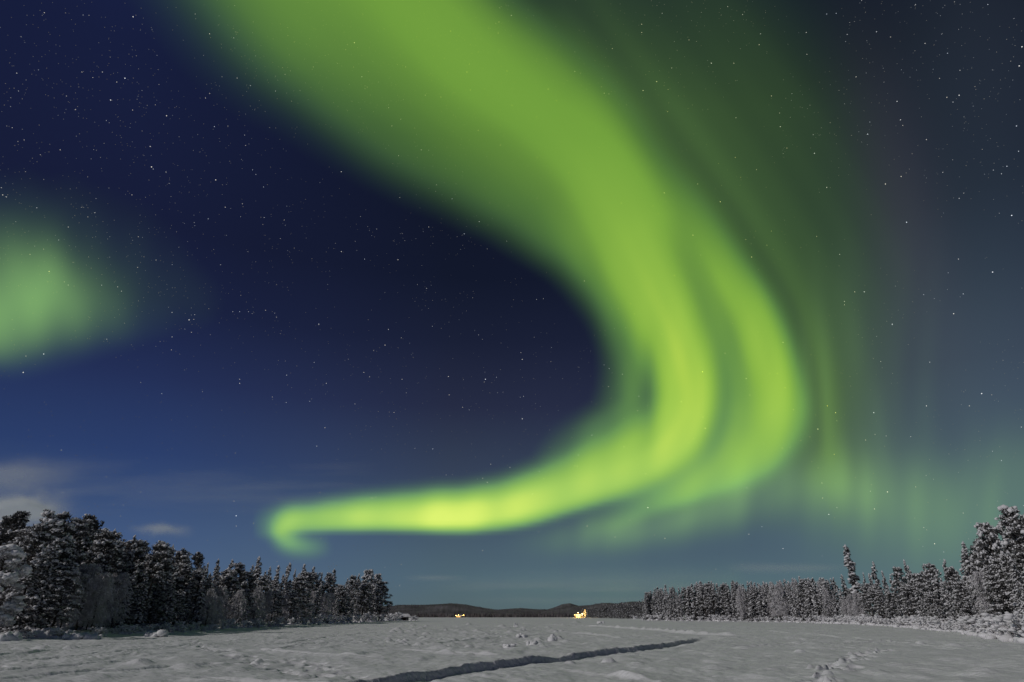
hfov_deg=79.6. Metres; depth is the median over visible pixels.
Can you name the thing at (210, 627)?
snowy shrub
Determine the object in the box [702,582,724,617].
spruce tree
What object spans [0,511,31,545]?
pine tree
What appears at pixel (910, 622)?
snowy shrub
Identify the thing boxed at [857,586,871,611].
pine tree
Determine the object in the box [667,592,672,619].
spruce tree
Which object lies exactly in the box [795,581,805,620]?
spruce tree
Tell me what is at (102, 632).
snowy shrub
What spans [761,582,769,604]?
birch tree
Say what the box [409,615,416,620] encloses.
snowy shrub
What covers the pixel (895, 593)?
spruce tree
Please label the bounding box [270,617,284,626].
snowy shrub
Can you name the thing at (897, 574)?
pine tree
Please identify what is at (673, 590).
pine tree
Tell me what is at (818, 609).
spruce tree
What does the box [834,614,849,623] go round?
snowy shrub
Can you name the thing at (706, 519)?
sky
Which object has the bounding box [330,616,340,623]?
snowy shrub
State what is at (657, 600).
spruce tree
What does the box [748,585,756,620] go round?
spruce tree
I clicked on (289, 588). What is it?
spruce tree
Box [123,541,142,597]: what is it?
pine tree
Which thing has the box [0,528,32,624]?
pine tree
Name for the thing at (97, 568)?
tree
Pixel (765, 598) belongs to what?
spruce tree
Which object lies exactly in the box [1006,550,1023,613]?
spruce tree
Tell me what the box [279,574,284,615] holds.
spruce tree
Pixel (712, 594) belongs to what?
pine tree
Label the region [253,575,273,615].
pine tree
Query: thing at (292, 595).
pine tree
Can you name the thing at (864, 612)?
spruce tree
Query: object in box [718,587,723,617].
spruce tree
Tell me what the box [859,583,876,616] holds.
pine tree
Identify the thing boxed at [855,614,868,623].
snowy shrub
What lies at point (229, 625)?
snowy shrub
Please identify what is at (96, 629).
snowy shrub
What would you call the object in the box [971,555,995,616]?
spruce tree
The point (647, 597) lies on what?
pine tree
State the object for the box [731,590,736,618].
spruce tree
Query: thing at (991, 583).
pine tree
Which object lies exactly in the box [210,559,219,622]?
spruce tree
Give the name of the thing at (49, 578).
spruce tree
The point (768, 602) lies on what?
birch tree
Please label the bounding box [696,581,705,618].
spruce tree
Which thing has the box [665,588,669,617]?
spruce tree
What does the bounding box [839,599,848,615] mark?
birch tree
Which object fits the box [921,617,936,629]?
snowy shrub
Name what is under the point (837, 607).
spruce tree
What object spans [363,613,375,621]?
snowy shrub
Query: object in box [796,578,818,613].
pine tree
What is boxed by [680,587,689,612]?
pine tree
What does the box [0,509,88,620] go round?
pine tree
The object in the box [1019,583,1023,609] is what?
spruce tree
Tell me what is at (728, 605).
spruce tree
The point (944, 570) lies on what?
spruce tree
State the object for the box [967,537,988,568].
pine tree
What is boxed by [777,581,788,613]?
birch tree
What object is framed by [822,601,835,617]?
pine tree
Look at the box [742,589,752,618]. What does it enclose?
spruce tree
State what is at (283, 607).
birch tree
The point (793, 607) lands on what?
spruce tree
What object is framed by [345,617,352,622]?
snowy shrub
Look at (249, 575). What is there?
pine tree
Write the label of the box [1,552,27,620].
spruce tree
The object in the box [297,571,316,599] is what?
pine tree
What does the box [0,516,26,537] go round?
pine tree
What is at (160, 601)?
spruce tree
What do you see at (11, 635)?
snow mound
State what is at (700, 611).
spruce tree
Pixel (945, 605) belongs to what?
spruce tree
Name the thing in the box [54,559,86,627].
pine tree
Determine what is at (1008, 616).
snowy shrub
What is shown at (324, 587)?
pine tree
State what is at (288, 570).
spruce tree
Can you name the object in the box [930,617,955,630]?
snowy shrub
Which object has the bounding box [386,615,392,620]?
snowy shrub
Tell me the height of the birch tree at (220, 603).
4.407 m
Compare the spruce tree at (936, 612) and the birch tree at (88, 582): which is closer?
the birch tree at (88, 582)
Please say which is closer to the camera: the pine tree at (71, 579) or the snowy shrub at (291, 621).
the pine tree at (71, 579)
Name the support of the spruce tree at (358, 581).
on the ground
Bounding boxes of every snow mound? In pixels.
[0,631,22,640]
[34,628,58,637]
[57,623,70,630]
[61,632,89,639]
[83,632,100,639]
[142,629,168,636]
[503,643,515,647]
[516,633,527,637]
[526,640,537,644]
[547,634,557,640]
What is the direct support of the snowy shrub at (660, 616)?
on the ground
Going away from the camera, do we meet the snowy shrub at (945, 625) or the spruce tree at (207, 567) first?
the snowy shrub at (945, 625)
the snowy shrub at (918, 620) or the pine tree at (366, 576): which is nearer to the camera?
the snowy shrub at (918, 620)
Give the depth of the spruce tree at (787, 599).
210.11 m
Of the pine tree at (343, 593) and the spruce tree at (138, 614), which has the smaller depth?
the spruce tree at (138, 614)
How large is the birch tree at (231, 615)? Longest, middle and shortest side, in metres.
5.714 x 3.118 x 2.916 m
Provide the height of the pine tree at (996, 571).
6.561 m
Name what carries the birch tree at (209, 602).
on the ground
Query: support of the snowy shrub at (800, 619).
on the ground
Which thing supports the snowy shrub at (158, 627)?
on the ground
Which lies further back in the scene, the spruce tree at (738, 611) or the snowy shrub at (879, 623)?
the spruce tree at (738, 611)
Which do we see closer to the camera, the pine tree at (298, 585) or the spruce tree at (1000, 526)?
the spruce tree at (1000, 526)
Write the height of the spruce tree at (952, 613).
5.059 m
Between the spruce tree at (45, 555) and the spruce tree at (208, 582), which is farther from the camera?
the spruce tree at (208, 582)
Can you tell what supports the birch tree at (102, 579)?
on the ground
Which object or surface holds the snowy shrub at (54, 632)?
on the ground
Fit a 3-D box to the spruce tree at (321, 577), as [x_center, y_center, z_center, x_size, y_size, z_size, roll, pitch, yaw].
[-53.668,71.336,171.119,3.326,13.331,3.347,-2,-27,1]
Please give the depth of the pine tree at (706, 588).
260.54 m
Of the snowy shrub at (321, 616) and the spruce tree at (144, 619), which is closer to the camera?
the spruce tree at (144, 619)
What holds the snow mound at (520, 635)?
on the ground
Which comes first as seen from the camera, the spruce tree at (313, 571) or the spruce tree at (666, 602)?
the spruce tree at (313, 571)
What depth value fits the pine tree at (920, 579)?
110.40 m
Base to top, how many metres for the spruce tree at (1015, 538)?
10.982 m
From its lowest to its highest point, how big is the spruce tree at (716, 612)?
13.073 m
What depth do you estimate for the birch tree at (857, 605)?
149.44 m
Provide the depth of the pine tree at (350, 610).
183.75 m
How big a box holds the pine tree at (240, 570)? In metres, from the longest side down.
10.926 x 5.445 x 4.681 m
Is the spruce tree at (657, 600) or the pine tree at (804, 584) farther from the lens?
the spruce tree at (657, 600)
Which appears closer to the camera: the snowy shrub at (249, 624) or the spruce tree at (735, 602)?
the snowy shrub at (249, 624)
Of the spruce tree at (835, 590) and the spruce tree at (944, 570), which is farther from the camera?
the spruce tree at (835, 590)
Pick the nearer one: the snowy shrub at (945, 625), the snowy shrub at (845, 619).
the snowy shrub at (945, 625)
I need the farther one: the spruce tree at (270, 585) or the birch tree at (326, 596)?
the birch tree at (326, 596)
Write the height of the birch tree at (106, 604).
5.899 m
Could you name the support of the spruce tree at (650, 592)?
on the ground
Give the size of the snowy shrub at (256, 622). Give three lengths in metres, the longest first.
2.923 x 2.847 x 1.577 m
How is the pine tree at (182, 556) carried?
on the ground
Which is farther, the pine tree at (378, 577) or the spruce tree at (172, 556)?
the pine tree at (378, 577)
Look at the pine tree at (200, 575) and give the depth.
86.21 m
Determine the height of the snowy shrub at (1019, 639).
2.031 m
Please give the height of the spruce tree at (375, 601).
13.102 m
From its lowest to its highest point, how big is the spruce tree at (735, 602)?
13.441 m
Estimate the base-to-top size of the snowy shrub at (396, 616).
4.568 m
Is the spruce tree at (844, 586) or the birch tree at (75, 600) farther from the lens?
the spruce tree at (844, 586)
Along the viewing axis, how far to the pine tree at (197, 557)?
97.63 m
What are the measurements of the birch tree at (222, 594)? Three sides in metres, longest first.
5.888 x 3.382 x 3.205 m
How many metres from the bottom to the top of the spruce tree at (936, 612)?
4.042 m
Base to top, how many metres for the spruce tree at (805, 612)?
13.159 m
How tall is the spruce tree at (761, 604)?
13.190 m
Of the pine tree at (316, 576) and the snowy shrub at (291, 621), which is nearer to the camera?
the snowy shrub at (291, 621)
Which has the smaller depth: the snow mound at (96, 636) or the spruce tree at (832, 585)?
the snow mound at (96, 636)
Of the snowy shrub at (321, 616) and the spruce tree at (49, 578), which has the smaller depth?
the spruce tree at (49, 578)
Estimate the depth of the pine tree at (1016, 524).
59.81 m
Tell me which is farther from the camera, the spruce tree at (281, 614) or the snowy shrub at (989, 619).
the spruce tree at (281, 614)
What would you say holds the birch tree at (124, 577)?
on the ground
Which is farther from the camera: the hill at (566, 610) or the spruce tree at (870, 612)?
the hill at (566, 610)
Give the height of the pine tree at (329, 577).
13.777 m
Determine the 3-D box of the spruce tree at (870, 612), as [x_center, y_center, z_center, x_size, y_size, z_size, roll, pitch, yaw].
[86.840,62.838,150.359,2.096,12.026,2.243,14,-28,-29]
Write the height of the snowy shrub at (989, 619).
2.510 m
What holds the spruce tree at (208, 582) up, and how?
on the ground
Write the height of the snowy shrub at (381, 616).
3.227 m
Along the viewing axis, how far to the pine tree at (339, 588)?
186.93 m
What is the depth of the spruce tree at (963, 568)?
99.80 m
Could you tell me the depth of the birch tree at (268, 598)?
115.28 m
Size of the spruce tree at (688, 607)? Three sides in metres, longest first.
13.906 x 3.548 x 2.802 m
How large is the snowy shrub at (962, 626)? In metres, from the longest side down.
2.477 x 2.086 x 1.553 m
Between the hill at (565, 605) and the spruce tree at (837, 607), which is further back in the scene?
the hill at (565, 605)
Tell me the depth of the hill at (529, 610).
2867.89 m
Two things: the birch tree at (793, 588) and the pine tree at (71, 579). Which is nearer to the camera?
the pine tree at (71, 579)
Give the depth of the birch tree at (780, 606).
210.02 m
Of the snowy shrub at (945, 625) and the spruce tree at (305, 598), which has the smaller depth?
the snowy shrub at (945, 625)
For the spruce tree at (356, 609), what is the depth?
204.06 m
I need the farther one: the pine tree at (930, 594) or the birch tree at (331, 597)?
the birch tree at (331, 597)
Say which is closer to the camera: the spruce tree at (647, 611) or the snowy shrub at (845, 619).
the snowy shrub at (845, 619)
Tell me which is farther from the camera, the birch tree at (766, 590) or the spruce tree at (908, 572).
the birch tree at (766, 590)
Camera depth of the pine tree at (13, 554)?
49.09 m
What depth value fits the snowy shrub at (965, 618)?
64.38 m
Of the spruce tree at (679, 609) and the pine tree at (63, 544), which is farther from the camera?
the spruce tree at (679, 609)
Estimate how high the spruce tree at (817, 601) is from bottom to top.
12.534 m
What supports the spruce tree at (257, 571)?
on the ground
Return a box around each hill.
[339,603,536,616]
[500,608,546,613]
[540,601,723,616]
[548,603,588,609]
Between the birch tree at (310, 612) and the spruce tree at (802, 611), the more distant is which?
the spruce tree at (802, 611)
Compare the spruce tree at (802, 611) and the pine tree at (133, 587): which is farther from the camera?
the spruce tree at (802, 611)
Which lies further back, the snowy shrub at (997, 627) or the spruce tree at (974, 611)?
the spruce tree at (974, 611)
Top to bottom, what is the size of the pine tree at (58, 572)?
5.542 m
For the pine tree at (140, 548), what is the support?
on the ground
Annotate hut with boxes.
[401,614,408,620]
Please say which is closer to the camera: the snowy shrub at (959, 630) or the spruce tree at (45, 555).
the spruce tree at (45, 555)
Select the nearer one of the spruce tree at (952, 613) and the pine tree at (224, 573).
the spruce tree at (952, 613)
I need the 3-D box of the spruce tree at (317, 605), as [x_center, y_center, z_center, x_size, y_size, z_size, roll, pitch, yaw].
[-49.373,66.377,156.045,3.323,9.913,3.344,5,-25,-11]
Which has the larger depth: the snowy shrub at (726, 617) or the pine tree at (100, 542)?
the snowy shrub at (726, 617)
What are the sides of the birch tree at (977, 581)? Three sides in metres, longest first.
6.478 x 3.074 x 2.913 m
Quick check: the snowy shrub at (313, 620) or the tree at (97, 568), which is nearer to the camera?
the tree at (97, 568)
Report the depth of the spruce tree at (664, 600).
303.26 m
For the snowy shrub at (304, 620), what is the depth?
137.03 m
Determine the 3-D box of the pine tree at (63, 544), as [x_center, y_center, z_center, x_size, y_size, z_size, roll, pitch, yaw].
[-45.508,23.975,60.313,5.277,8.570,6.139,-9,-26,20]
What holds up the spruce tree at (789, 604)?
on the ground
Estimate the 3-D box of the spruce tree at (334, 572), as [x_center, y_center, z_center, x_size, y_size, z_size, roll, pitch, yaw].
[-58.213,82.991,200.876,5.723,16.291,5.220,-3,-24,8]
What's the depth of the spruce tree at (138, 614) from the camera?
70.39 m
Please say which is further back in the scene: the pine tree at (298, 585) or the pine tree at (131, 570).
the pine tree at (298, 585)
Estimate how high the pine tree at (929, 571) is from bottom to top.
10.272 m
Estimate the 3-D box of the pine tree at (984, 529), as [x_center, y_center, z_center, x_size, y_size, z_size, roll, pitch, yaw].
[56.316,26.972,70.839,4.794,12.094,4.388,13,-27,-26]
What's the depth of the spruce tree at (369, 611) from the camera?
223.63 m
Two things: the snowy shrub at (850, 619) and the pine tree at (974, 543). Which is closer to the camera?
the pine tree at (974, 543)
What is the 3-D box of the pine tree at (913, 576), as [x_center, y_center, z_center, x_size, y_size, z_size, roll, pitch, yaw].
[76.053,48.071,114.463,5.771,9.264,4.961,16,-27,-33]
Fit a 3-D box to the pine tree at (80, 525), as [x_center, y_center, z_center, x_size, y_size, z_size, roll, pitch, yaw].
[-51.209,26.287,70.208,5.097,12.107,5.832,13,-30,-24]
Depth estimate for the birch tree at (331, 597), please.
171.76 m
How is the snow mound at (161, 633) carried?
on the ground
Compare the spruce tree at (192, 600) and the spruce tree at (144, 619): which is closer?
the spruce tree at (144, 619)
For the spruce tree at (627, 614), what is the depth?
546.64 m
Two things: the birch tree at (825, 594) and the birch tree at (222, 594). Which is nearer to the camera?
the birch tree at (222, 594)
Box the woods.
[339,601,685,616]
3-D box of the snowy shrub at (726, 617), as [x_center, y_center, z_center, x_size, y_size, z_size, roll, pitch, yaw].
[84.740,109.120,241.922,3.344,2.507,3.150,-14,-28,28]
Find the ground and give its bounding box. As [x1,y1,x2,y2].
[0,613,1023,681]
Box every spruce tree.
[0,544,45,632]
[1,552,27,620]
[4,538,63,632]
[20,567,53,632]
[23,545,49,627]
[97,554,116,626]
[109,535,137,624]
[109,565,139,627]
[131,572,148,627]
[136,577,166,626]
[139,574,152,625]
[146,544,174,615]
[151,577,166,623]
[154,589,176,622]
[157,573,177,628]
[175,581,192,624]
[177,569,199,623]
[189,562,208,623]
[189,576,205,625]
[190,578,213,626]
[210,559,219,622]
[237,564,253,622]
[251,556,261,618]
[255,566,273,621]
[265,572,279,621]
[270,565,280,620]
[273,584,283,621]
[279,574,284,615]
[280,579,295,622]
[282,563,291,593]
[283,576,287,592]
[290,569,295,616]
[294,579,312,622]
[299,566,315,617]
[311,582,322,621]
[316,573,322,613]
[331,569,337,615]
[331,596,339,621]
[340,578,348,617]
[353,600,360,620]
[354,574,360,612]
[359,581,373,619]
[370,585,376,619]
[626,604,630,617]
[644,590,653,617]
[644,596,649,619]
[651,588,659,618]
[653,587,663,618]
[658,588,664,617]
[661,589,667,619]
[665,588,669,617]
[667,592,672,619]
[668,589,674,619]
[672,592,679,619]
[676,592,684,619]
[685,588,690,619]
[689,583,702,619]
[693,581,711,619]
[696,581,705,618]
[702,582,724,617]
[714,596,720,619]
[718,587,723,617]
[722,583,734,619]
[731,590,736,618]
[733,586,743,619]
[734,590,743,619]
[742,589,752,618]
[747,583,755,618]
[747,585,764,620]
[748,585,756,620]
[756,584,769,619]
[763,582,772,619]
[765,582,776,619]
[785,583,791,620]
[786,584,796,616]
[788,582,799,619]
[794,578,807,618]
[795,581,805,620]
[802,593,812,620]
[804,577,816,620]
[810,578,823,619]
[814,597,823,615]
[818,577,826,615]
[820,578,834,616]
[827,580,834,617]
[830,578,839,611]
[831,591,840,615]
[832,577,843,614]
[838,574,852,612]
[843,545,862,613]
[861,592,866,614]
[863,573,874,616]
[868,573,872,584]
[870,561,889,618]
[881,571,897,617]
[890,577,902,615]
[897,599,901,615]
[900,581,915,616]
[903,559,917,615]
[913,580,925,616]
[920,597,925,616]
[923,592,933,616]
[932,570,948,620]
[933,600,942,620]
[939,578,956,621]
[942,559,959,618]
[947,590,957,621]
[951,580,961,615]
[954,570,973,615]
[959,557,965,581]
[960,541,980,613]
[966,583,980,615]
[970,558,983,616]
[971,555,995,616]
[982,565,1004,614]
[997,522,1013,564]
[999,551,1020,613]
[1006,518,1023,580]
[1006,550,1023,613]
[1008,558,1023,614]
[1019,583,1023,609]
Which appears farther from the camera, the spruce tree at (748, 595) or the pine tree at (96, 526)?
the spruce tree at (748, 595)
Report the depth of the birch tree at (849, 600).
156.66 m
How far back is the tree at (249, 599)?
104.29 m
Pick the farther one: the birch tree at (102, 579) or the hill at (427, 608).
the hill at (427, 608)
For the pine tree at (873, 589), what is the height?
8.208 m
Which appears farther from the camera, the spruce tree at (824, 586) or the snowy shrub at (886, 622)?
the spruce tree at (824, 586)
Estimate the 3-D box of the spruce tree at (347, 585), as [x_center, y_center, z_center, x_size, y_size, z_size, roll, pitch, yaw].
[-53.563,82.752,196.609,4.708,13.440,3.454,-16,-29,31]
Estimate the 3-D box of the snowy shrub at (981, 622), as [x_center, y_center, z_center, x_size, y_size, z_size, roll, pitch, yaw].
[43.154,25.728,54.761,3.163,1.821,2.423,-10,-26,21]
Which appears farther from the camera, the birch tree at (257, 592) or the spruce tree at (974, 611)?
the birch tree at (257, 592)
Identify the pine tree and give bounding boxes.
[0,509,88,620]
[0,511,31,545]
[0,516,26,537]
[0,521,57,603]
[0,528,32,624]
[0,544,32,626]
[35,570,83,626]
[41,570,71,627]
[44,539,76,573]
[47,517,94,622]
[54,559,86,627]
[57,531,92,623]
[64,514,104,622]
[73,529,126,628]
[93,551,128,625]
[94,528,111,534]
[102,539,135,573]
[112,562,154,624]
[115,581,139,627]
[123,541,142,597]
[124,539,154,602]
[138,540,178,623]
[164,548,194,590]
[165,589,188,624]
[166,563,198,624]
[185,570,213,624]
[187,552,205,575]
[214,569,237,593]
[216,574,240,608]
[230,562,248,589]
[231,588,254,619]
[238,571,257,623]
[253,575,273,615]
[266,587,285,622]
[283,589,302,622]
[285,576,313,621]
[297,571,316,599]
[306,579,328,608]
[310,572,324,594]
[323,572,335,620]
[331,584,349,614]
[332,590,348,615]
[340,595,353,616]
[345,575,360,614]
[349,579,365,606]
[354,593,365,614]
[357,583,375,615]
[360,569,379,619]
[372,573,384,619]
[374,581,392,620]
[643,592,651,617]
[669,586,677,614]
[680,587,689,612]
[683,586,696,614]
[697,584,711,619]
[703,583,713,613]
[706,585,718,613]
[717,584,727,619]
[730,580,737,608]
[769,585,780,620]
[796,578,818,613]
[801,580,818,610]
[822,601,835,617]
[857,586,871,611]
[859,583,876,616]
[867,585,885,615]
[873,590,888,617]
[882,591,900,615]
[889,566,908,616]
[899,583,919,616]
[904,573,923,614]
[912,571,937,607]
[921,562,946,609]
[923,590,944,615]
[942,566,962,605]
[950,580,982,616]
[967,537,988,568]
[972,521,1021,611]
[981,564,1016,612]
[984,575,1013,616]
[990,504,1023,598]
[1006,513,1023,579]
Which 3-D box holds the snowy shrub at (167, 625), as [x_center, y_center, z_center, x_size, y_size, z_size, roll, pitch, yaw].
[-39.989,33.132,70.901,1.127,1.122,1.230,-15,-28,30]
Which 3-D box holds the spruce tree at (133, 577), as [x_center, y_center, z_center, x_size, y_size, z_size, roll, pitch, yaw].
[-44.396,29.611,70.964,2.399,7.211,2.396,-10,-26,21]
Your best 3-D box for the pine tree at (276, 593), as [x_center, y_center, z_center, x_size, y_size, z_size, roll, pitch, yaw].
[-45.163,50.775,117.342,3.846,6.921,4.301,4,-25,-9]
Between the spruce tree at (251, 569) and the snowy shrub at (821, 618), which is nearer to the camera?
the spruce tree at (251, 569)
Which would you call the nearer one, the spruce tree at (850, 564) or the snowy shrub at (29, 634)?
the snowy shrub at (29, 634)
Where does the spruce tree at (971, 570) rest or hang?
on the ground
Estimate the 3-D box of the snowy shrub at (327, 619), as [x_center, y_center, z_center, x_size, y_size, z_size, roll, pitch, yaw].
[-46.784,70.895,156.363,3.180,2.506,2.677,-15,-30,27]
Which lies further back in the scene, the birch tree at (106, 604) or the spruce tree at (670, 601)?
the spruce tree at (670, 601)
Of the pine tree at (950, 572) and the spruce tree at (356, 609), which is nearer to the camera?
the pine tree at (950, 572)
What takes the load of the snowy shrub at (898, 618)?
on the ground
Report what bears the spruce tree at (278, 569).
on the ground
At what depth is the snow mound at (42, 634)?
50.35 m
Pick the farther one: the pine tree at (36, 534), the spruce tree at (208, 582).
the spruce tree at (208, 582)
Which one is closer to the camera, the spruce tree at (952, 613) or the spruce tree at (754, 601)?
the spruce tree at (952, 613)
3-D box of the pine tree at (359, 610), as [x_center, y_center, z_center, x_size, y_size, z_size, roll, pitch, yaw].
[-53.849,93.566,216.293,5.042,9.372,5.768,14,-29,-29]
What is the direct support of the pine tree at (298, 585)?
on the ground
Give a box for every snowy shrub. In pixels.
[17,627,32,634]
[22,630,40,638]
[44,627,62,638]
[58,629,75,636]
[87,627,103,636]
[99,627,108,636]
[154,624,164,630]
[162,623,171,629]
[166,626,176,632]
[192,621,201,629]
[196,626,208,631]
[208,624,215,630]
[218,619,230,628]
[224,618,234,627]
[243,620,253,627]
[249,618,265,627]
[266,621,275,626]
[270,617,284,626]
[288,617,295,624]
[298,617,311,624]
[309,616,321,624]
[316,614,325,623]
[324,614,335,623]
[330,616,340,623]
[337,615,347,623]
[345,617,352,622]
[351,614,360,622]
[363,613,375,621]
[379,614,385,621]
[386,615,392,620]
[389,612,402,620]
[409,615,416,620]
[646,614,655,620]
[655,613,663,620]
[685,615,694,620]
[708,614,717,620]
[716,616,723,621]
[722,615,730,620]
[782,616,788,621]
[787,616,797,621]
[796,617,803,622]
[811,615,822,622]
[815,616,827,622]
[829,617,836,623]
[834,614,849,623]
[840,617,849,623]
[847,615,855,623]
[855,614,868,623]
[856,616,864,624]
[864,615,881,624]
[866,616,878,625]
[872,617,882,625]
[880,619,889,625]
[885,618,893,626]
[890,617,898,626]
[893,615,913,627]
[900,618,910,627]
[905,618,913,627]
[912,616,926,627]
[912,616,942,629]
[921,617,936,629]
[926,618,939,629]
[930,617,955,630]
[939,623,949,630]
[945,621,958,631]
[951,619,962,632]
[957,614,979,630]
[957,616,975,634]
[957,623,971,633]
[960,618,982,635]
[970,625,980,635]
[977,618,996,638]
[981,611,1021,638]
[991,623,1009,634]
[995,615,1018,641]
[996,616,1023,642]
[1001,611,1023,642]
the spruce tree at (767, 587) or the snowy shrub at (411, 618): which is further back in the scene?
the snowy shrub at (411, 618)
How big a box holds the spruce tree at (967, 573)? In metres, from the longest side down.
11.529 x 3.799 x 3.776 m
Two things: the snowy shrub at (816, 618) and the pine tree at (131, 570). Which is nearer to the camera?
the pine tree at (131, 570)
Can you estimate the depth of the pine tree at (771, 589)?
216.47 m
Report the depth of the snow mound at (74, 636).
48.91 m
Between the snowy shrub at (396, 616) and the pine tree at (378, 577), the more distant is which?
the snowy shrub at (396, 616)
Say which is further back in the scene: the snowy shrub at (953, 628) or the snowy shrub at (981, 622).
the snowy shrub at (953, 628)
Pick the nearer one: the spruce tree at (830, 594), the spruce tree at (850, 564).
the spruce tree at (850, 564)
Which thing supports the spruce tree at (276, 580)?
on the ground
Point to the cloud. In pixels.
(33, 507)
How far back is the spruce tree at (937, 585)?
101.16 m
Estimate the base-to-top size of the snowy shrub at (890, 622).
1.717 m
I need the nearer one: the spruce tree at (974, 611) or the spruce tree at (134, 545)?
the spruce tree at (974, 611)
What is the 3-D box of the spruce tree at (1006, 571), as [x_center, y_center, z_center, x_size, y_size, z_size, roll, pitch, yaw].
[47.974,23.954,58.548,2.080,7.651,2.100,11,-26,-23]
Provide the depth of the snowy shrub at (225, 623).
87.19 m
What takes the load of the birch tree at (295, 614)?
on the ground
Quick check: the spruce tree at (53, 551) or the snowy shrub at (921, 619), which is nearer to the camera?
the spruce tree at (53, 551)
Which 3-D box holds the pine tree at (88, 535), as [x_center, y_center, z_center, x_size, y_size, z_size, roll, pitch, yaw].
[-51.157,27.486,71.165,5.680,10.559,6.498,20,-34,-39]
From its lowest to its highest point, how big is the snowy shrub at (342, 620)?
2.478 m
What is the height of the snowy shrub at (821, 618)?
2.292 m
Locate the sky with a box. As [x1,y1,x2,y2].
[0,0,1023,612]
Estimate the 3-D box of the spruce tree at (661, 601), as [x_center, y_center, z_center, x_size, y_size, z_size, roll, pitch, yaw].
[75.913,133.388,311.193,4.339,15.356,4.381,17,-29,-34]
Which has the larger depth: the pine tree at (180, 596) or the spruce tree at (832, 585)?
the spruce tree at (832, 585)
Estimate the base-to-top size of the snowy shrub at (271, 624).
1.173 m
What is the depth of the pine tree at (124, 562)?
75.56 m
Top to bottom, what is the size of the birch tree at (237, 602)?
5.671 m
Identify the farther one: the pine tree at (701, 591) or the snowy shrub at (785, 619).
the pine tree at (701, 591)
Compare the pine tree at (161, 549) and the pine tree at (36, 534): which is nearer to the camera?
the pine tree at (36, 534)
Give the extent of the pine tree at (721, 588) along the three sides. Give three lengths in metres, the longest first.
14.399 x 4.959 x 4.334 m
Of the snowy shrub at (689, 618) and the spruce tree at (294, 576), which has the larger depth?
the snowy shrub at (689, 618)
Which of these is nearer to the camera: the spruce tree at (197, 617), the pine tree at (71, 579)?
the pine tree at (71, 579)
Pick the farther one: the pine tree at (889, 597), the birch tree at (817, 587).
the birch tree at (817, 587)
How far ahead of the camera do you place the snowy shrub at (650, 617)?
310.65 m
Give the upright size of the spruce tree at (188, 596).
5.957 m
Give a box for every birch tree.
[44,570,86,627]
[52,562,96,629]
[68,574,99,629]
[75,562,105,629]
[77,572,113,631]
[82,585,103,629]
[84,572,121,628]
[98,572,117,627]
[100,572,134,628]
[191,588,221,625]
[208,597,224,625]
[214,587,229,620]
[224,589,248,623]
[228,589,244,618]
[240,587,267,624]
[258,589,273,621]
[279,595,290,619]
[289,600,303,620]
[301,597,314,621]
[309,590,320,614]
[318,593,331,619]
[323,593,338,617]
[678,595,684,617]
[736,587,748,617]
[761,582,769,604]
[767,594,778,617]
[768,581,779,616]
[770,584,790,620]
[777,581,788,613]
[789,582,799,614]
[815,580,823,613]
[821,588,835,617]
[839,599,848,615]
[846,595,856,616]
[850,592,863,615]
[969,571,997,616]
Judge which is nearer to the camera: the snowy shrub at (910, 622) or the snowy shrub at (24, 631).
the snowy shrub at (24, 631)
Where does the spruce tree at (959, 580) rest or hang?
on the ground
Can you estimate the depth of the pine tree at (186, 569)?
84.67 m
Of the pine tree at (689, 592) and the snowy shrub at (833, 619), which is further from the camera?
the pine tree at (689, 592)
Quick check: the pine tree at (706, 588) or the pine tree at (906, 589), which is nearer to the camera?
the pine tree at (906, 589)
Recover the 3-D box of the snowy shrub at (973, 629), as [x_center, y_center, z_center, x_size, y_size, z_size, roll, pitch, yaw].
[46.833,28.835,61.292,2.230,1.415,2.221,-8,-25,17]
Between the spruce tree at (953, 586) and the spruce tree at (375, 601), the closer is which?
the spruce tree at (953, 586)
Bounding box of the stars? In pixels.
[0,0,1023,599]
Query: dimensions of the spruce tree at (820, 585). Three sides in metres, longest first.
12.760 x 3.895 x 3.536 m
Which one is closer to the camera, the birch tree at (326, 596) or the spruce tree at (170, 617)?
the spruce tree at (170, 617)
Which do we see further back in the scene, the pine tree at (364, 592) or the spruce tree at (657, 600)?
the spruce tree at (657, 600)
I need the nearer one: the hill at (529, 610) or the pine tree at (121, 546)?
the pine tree at (121, 546)
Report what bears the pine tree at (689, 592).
on the ground
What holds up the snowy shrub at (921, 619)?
on the ground
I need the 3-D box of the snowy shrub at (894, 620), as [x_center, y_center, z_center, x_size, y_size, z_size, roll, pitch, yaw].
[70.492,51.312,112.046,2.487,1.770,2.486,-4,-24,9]
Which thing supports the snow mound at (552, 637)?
on the ground
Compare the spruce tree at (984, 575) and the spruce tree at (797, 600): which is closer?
the spruce tree at (984, 575)
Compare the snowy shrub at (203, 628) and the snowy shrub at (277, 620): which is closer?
the snowy shrub at (203, 628)
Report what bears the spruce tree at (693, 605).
on the ground
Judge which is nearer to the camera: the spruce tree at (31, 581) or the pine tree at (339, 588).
the spruce tree at (31, 581)
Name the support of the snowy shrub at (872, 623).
on the ground

